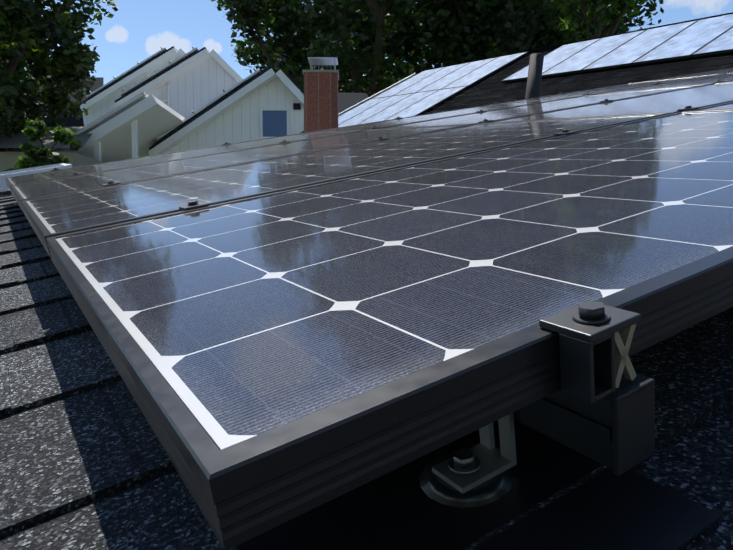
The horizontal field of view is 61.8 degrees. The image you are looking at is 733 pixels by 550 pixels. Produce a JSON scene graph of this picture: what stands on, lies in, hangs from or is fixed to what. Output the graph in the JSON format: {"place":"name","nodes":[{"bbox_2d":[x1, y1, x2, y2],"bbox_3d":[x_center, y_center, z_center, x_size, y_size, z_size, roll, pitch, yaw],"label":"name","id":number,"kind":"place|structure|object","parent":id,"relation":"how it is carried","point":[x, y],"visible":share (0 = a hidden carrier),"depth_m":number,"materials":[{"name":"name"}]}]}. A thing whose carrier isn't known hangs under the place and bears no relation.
{"place":"outdoors","nodes":[
{"label":"outdoors","id":0,"kind":"place"},
{"bbox_2d":[6,117,74,170],"bbox_3d":[-6.553,0.763,12.257,1.334,7.778,1.184,0,3,-1],"label":"shrub","id":1,"kind":"object","parent":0,"point":[33,131],"depth_m":12.00,"materials":[{"name":"green plant"}]},
{"bbox_2d":[0,0,118,151],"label":"tree","id":2,"kind":"object","parent":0,"point":[35,32],"depth_m":16.91,"materials":[{"name":"green plant"}]},
{"bbox_2d":[164,78,303,153],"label":"house wall","id":3,"kind":"structure","parent":0,"point":[239,122],"depth_m":20.70,"materials":[{"name":"white wood"}]},
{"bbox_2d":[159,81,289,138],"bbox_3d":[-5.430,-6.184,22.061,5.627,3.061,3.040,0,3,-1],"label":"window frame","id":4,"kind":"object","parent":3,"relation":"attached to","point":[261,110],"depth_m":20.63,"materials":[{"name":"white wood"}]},
{"bbox_2d":[148,68,303,155],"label":"roof trim","id":5,"kind":"structure","parent":3,"relation":"on","point":[217,111],"depth_m":20.24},
{"bbox_2d":[149,67,270,149],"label":"roof","id":6,"kind":"structure","parent":5,"relation":"on","point":[208,109],"depth_m":20.27,"materials":[{"name":"black"}]},
{"bbox_2d":[156,69,260,140],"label":"white house panels","id":7,"kind":"object","parent":6,"relation":"on","point":[221,96],"visible":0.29,"depth_m":20.38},
{"bbox_2d":[262,111,286,136],"bbox_3d":[-3.098,-5.108,20.680,0.820,0.878,0.050,0,3,-1],"label":"window","id":8,"kind":"structure","parent":3,"relation":"in","point":[274,123],"depth_m":20.66,"materials":[{"name":"blue glass"}]},
{"bbox_2d":[293,103,300,109],"bbox_3d":[-2.352,-5.693,20.669,0.247,0.204,0.050,0,3,-1],"label":"wall vent","id":9,"kind":"object","parent":3,"relation":"attached to","point":[296,106],"visible":1,"depth_m":20.65,"materials":[{"name":"grey metal"}]},
{"bbox_2d":[338,92,368,113],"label":"dark roof","id":10,"kind":"structure","parent":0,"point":[346,101],"depth_m":14.80,"materials":[{"name":"grey"}]},
{"bbox_2d":[207,0,524,96],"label":"oak tree","id":11,"kind":"object","parent":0,"point":[294,16],"depth_m":27.73,"materials":[{"name":"green plant"}]},
{"bbox_2d":[0,189,732,549],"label":"roof shingles","id":12,"kind":"object","parent":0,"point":[86,463],"visible":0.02,"depth_m":0.51,"materials":[{"name":"grey asphalt"}]},
{"bbox_2d":[0,163,71,189],"bbox_3d":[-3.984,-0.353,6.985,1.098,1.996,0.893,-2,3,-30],"label":"roof edge","id":13,"kind":"object","parent":12,"relation":"on","point":[19,172],"visible":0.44,"depth_m":6.68,"materials":[{"name":"white metal"}]},
{"bbox_2d":[235,420,721,549],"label":"roof flashing","id":14,"kind":"object","parent":12,"relation":"on","point":[418,504],"visible":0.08,"depth_m":0.38,"materials":[{"name":"black metal"}]},
{"bbox_2d":[432,413,516,493],"bbox_3d":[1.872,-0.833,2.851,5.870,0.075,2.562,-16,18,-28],"label":"mounting bracket","id":15,"kind":"object","parent":14,"relation":"on","point":[494,460],"visible":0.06,"depth_m":0.41,"materials":[{"name":"grey metal"}]},
{"bbox_2d":[448,447,480,474],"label":"rack bolts","id":16,"kind":"object","parent":15,"relation":"on","point":[464,461],"visible":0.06,"depth_m":0.41,"materials":[{"name":"silver metal"}]},
{"bbox_2d":[525,53,543,98],"bbox_3d":[1.350,-1.562,5.023,0.216,0.484,0.217,0,3,6],"label":"vent pipe","id":17,"kind":"object","parent":12,"relation":"on","point":[535,69],"visible":0.58,"depth_m":4.97,"materials":[{"name":"grey metal"}]},
{"bbox_2d":[513,372,646,468],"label":"rack rails","id":18,"kind":"object","parent":12,"relation":"on","point":[581,426],"visible":0.04,"depth_m":0.36,"materials":[{"name":"grey metal"}]},
{"bbox_2d":[5,130,361,194],"bbox_3d":[-0.884,-0.578,3.005,1.559,0.036,0.798,-16,18,-28],"label":"solar panel","id":19,"kind":"object","parent":18,"relation":"on","point":[54,174],"visible":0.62,"depth_m":2.94,"materials":[{"name":"black glass"}]},
{"bbox_2d":[10,124,471,212],"bbox_3d":[-0.459,-0.439,2.320,1.559,0.036,0.798,-16,18,-28],"label":"solar panel","id":20,"kind":"object","parent":18,"relation":"on","point":[27,191],"visible":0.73,"depth_m":2.21,"materials":[{"name":"black glass"}]},
{"bbox_2d":[20,113,670,257],"bbox_3d":[-0.034,-0.301,1.635,1.559,0.036,0.798,-16,18,-28],"label":"solar panel","id":21,"kind":"object","parent":18,"relation":"on","point":[62,214],"visible":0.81,"depth_m":1.45,"materials":[{"name":"black glass"}]},
{"bbox_2d":[46,109,732,549],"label":"solar panel","id":22,"kind":"object","parent":18,"relation":"on","point":[280,357],"visible":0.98,"depth_m":0.44,"materials":[{"name":"black glass"}]},
{"bbox_2d":[51,69,730,210],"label":"panel clamps","id":23,"kind":"object","parent":18,"relation":"on","point":[192,205],"visible":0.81,"depth_m":1.69,"materials":[{"name":"grey metal"}]},
{"bbox_2d":[683,102,732,111],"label":"solar panel","id":24,"kind":"object","parent":23,"relation":"attached to","point":[726,106],"visible":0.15,"depth_m":1.66,"materials":[{"name":"black glass"}]},
{"bbox_2d":[299,96,577,133],"bbox_3d":[0.442,-0.963,3.750,1.559,0.036,0.798,-16,18,-28],"label":"solar panel","id":25,"kind":"object","parent":18,"relation":"on","point":[404,120],"visible":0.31,"depth_m":3.73,"materials":[{"name":"black glass"}]},
{"bbox_2d":[369,84,707,129],"bbox_3d":[0.867,-0.825,3.065,1.559,0.036,0.798,-16,18,-28],"label":"solar panel","id":26,"kind":"object","parent":18,"relation":"on","point":[512,112],"visible":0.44,"depth_m":3.01,"materials":[{"name":"black glass"}]},
{"bbox_2d":[539,305,640,402],"bbox_3d":[0.125,0.042,0.342,0.041,0.040,0.035,-16,18,-28],"label":"end clamp","id":27,"kind":"object","parent":18,"relation":"on","point":[587,363],"visible":1,"depth_m":0.33,"materials":[{"name":"grey metal"}]},
{"bbox_2d":[572,301,610,324],"bbox_3d":[0.122,0.020,0.332,0.020,0.008,0.020,-16,18,-28],"label":"bolt","id":28,"kind":"object","parent":27,"relation":"on","point":[591,313],"visible":0.96,"depth_m":0.33,"materials":[{"name":"silver metal"}]},
{"bbox_2d":[615,324,636,387],"bbox_3d":[0.141,0.044,0.337,0.020,0.035,0.005,-16,18,-28],"label":"x-shaped marking","id":29,"kind":"object","parent":27,"relation":"attached to","point":[623,363],"visible":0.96,"depth_m":0.34,"materials":[{"name":"beige paint"}]},
{"bbox_2d":[490,74,717,104],"bbox_3d":[1.768,-1.349,4.495,1.559,0.037,0.798,-16,18,-28],"label":"solar panel","id":30,"kind":"object","parent":18,"relation":"on","point":[603,89],"visible":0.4,"depth_m":4.49,"materials":[{"name":"black glass"}]},
{"bbox_2d":[478,82,732,123],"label":"solar panel","id":31,"kind":"object","parent":18,"relation":"on","point":[674,101],"visible":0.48,"depth_m":2.25,"materials":[{"name":"black glass"}]},
{"bbox_2d":[604,377,654,475],"bbox_3d":[0.148,0.084,0.349,0.033,0.048,0.015,-16,18,-28],"label":"rail end cap","id":32,"kind":"object","parent":18,"relation":"attached to","point":[633,425],"visible":1,"depth_m":0.34,"materials":[{"name":"black plastic"}]},
{"bbox_2d":[584,73,732,95],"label":"solar panel","id":33,"kind":"object","parent":18,"relation":"on","point":[725,77],"visible":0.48,"depth_m":3.76,"materials":[{"name":"black glass"}]},
{"bbox_2d":[635,68,732,82],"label":"solar panel","id":34,"kind":"object","parent":18,"relation":"on","point":[722,71],"visible":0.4,"depth_m":5.23,"materials":[{"name":"black glass"}]},
{"bbox_2d":[20,0,732,89],"label":"sky","id":35,"kind":"structure","parent":0,"point":[138,30],"materials":[{"name":"blue"}]},
{"bbox_2d":[338,73,515,115],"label":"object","id":36,"kind":"structure","parent":0,"point":[396,84],"depth_m":14.14,"materials":[{"name":"silver metal"}]},
{"bbox_2d":[304,0,609,95],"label":"oak tree","id":37,"kind":"object","parent":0,"point":[407,42],"depth_m":37.00,"materials":[{"name":"green plant"}]},
{"bbox_2d":[339,12,732,115],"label":"wing roof shingles","id":38,"kind":"object","parent":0,"point":[495,86],"visible":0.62,"depth_m":8.84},
{"bbox_2d":[304,72,337,131],"bbox_3d":[-0.815,-1.598,11.153,0.595,4.000,0.476,0,3,-1],"label":"brick chimney","id":39,"kind":"object","parent":38,"relation":"attached to","point":[320,100],"visible":0.36,"depth_m":10.84,"materials":[{"name":"red brick"}]},
{"bbox_2d":[302,70,338,79],"bbox_3d":[-0.815,-3.615,11.047,0.635,0.040,0.516,0,3,-1],"label":"chimney crown","id":40,"kind":"object","parent":39,"relation":"on","point":[303,71],"visible":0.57,"depth_m":10.79},
{"bbox_2d":[308,57,337,69],"bbox_3d":[-0.780,-3.750,11.041,0.525,0.230,0.416,0,3,-1],"label":"chimney cap","id":41,"kind":"object","parent":39,"relation":"on","point":[323,61],"visible":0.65,"depth_m":10.95,"materials":[{"name":"silver metal"}]},
{"bbox_2d":[338,96,390,124],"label":"wing panel","id":42,"kind":"structure","parent":38,"relation":"on","point":[357,110],"depth_m":12.85,"materials":[{"name":"glass"}]},
{"bbox_2d":[338,93,412,126],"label":"wing panel","id":43,"kind":"structure","parent":38,"relation":"on","point":[373,110],"depth_m":12.14,"materials":[{"name":"blue glass"}]},
{"bbox_2d":[357,90,437,124],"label":"wing panel","id":44,"kind":"structure","parent":38,"relation":"on","point":[397,107],"depth_m":11.48,"materials":[{"name":"glass"}]},
{"bbox_2d":[372,67,443,98],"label":"wing panel","id":45,"kind":"structure","parent":38,"relation":"on","point":[394,90],"depth_m":13.40,"materials":[{"name":"blue glass"}]},
{"bbox_2d":[386,86,467,119],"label":"wing panel","id":46,"kind":"structure","parent":38,"relation":"on","point":[429,102],"depth_m":10.77,"materials":[{"name":"blue glass"}]},
{"bbox_2d":[393,62,469,95],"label":"wing panel","id":47,"kind":"structure","parent":38,"relation":"on","point":[429,80],"depth_m":12.72,"materials":[{"name":"blue glass"}]},
{"bbox_2d":[415,57,496,92],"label":"wing panel","id":48,"kind":"structure","parent":38,"relation":"on","point":[453,76],"depth_m":12.04,"materials":[{"name":"blue glass"}]},
{"bbox_2d":[440,52,527,89],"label":"wing panel","id":49,"kind":"structure","parent":38,"relation":"on","point":[483,72],"depth_m":11.30,"materials":[{"name":"blue glass"}]},
{"bbox_2d":[502,38,600,82],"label":"wing panel","id":50,"kind":"structure","parent":38,"relation":"on","point":[555,57],"depth_m":10.00,"materials":[{"name":"blue glass"}]},
{"bbox_2d":[542,30,645,76],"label":"wing panel","id":51,"kind":"structure","parent":38,"relation":"on","point":[579,61],"depth_m":9.29,"materials":[{"name":"blue glass"}]},
{"bbox_2d":[582,20,697,71],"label":"wing panel","id":52,"kind":"structure","parent":38,"relation":"on","point":[629,52],"depth_m":8.62,"materials":[{"name":"glass"}]},
{"bbox_2d":[632,14,732,64],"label":"wing panel","id":53,"kind":"structure","parent":38,"relation":"on","point":[688,42],"depth_m":7.93,"materials":[{"name":"blue glass"}]},
{"bbox_2d":[692,27,732,56],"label":"wing panel","id":54,"kind":"structure","parent":38,"relation":"on","point":[722,43],"depth_m":7.29,"materials":[{"name":"blue glass"}]},
{"bbox_2d":[412,0,663,66],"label":"oak tree","id":55,"kind":"object","parent":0,"point":[528,15],"depth_m":26.57,"materials":[{"name":"green plant"}]},
{"bbox_2d":[551,0,645,40],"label":"tree","id":56,"kind":"object","parent":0,"point":[579,24],"depth_m":18.58,"materials":[{"name":"green plant"}]},
{"label":"ground","id":57,"kind":"structure","parent":0,"visible":0},
{"bbox_2d":[14,143,36,169],"bbox_3d":[-6.644,1.062,12.086,0.813,7.200,1.246,0,3,-1],"label":"shrub","id":58,"kind":"object","parent":57,"relation":"on","point":[21,162],"visible":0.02,"depth_m":11.66,"materials":[{"name":"green plant"}]},
{"bbox_2d":[0,152,104,171],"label":"neighbour tan wall","id":59,"kind":"structure","parent":57,"relation":"on","point":[7,159],"depth_m":16.05,"materials":[{"name":"beige paint"}]},
{"bbox_2d":[0,126,91,147],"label":"tan roof","id":60,"kind":"structure","parent":59,"relation":"on","point":[18,139],"depth_m":16.73,"materials":[{"name":"brown"}]},
{"bbox_2d":[57,95,184,162],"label":"house","id":61,"kind":"structure","parent":59,"relation":"on","point":[136,130],"depth_m":18.35,"materials":[{"name":"white"}]},
{"bbox_2d":[48,92,148,151],"bbox_3d":[-7.829,-4.496,19.634,2.882,1.766,4.100,0,3,-1],"label":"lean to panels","id":62,"kind":"object","parent":61,"relation":"on","point":[121,108],"visible":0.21,"depth_m":17.59,"materials":[{"name":"glass"}]},
{"bbox_2d":[149,57,236,118],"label":"house wall","id":63,"kind":"structure","parent":59,"relation":"on","point":[198,87],"depth_m":23.56,"materials":[{"name":"white wood"}]},
{"bbox_2d":[83,56,180,126],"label":"house wall","id":64,"kind":"structure","parent":63,"relation":"on","point":[100,110],"depth_m":26.50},
{"bbox_2d":[80,48,185,111],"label":"roof trim","id":65,"kind":"structure","parent":64,"relation":"on","point":[131,79],"depth_m":26.04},
{"bbox_2d":[81,46,177,103],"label":"roof","id":66,"kind":"structure","parent":65,"relation":"on","point":[115,82],"depth_m":26.05,"materials":[{"name":"black"}]},
{"bbox_2d":[86,48,166,97],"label":"white house panels","id":67,"kind":"object","parent":66,"relation":"on","point":[127,72],"visible":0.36,"depth_m":26.16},
{"bbox_2d":[113,48,242,107],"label":"roof trim","id":68,"kind":"structure","parent":63,"relation":"on","point":[177,71],"depth_m":23.10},
{"bbox_2d":[115,47,209,102],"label":"roof","id":69,"kind":"structure","parent":68,"relation":"on","point":[153,78],"depth_m":23.13,"materials":[{"name":"black"}]},
{"bbox_2d":[120,47,197,95],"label":"white house panels","id":70,"kind":"object","parent":69,"relation":"on","point":[176,61],"visible":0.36,"depth_m":23.24,"materials":[{"name":"glass"}]},
{"bbox_2d":[24,139,81,167],"bbox_3d":[-5.950,0.996,12.005,0.990,7.338,1.063,0,3,-1],"label":"shrub","id":71,"kind":"object","parent":57,"relation":"on","point":[43,156],"depth_m":11.67,"materials":[{"name":"green plant"}]},
{"bbox_2d":[35,77,103,126],"bbox_3d":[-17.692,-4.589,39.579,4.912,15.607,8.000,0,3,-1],"label":"dark neighbour roof","id":72,"kind":"structure","parent":57,"relation":"on","point":[73,121],"depth_m":35.66,"materials":[{"name":"grey"}]},
{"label":"tree trunk","id":73,"kind":"object","parent":57,"relation":"on","visible":0},
{"bbox_2d":[1,67,80,151],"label":"tree","id":74,"kind":"object","parent":73,"relation":"attached to","point":[19,149],"depth_m":40.67,"materials":[{"name":"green plant"}]}
]}

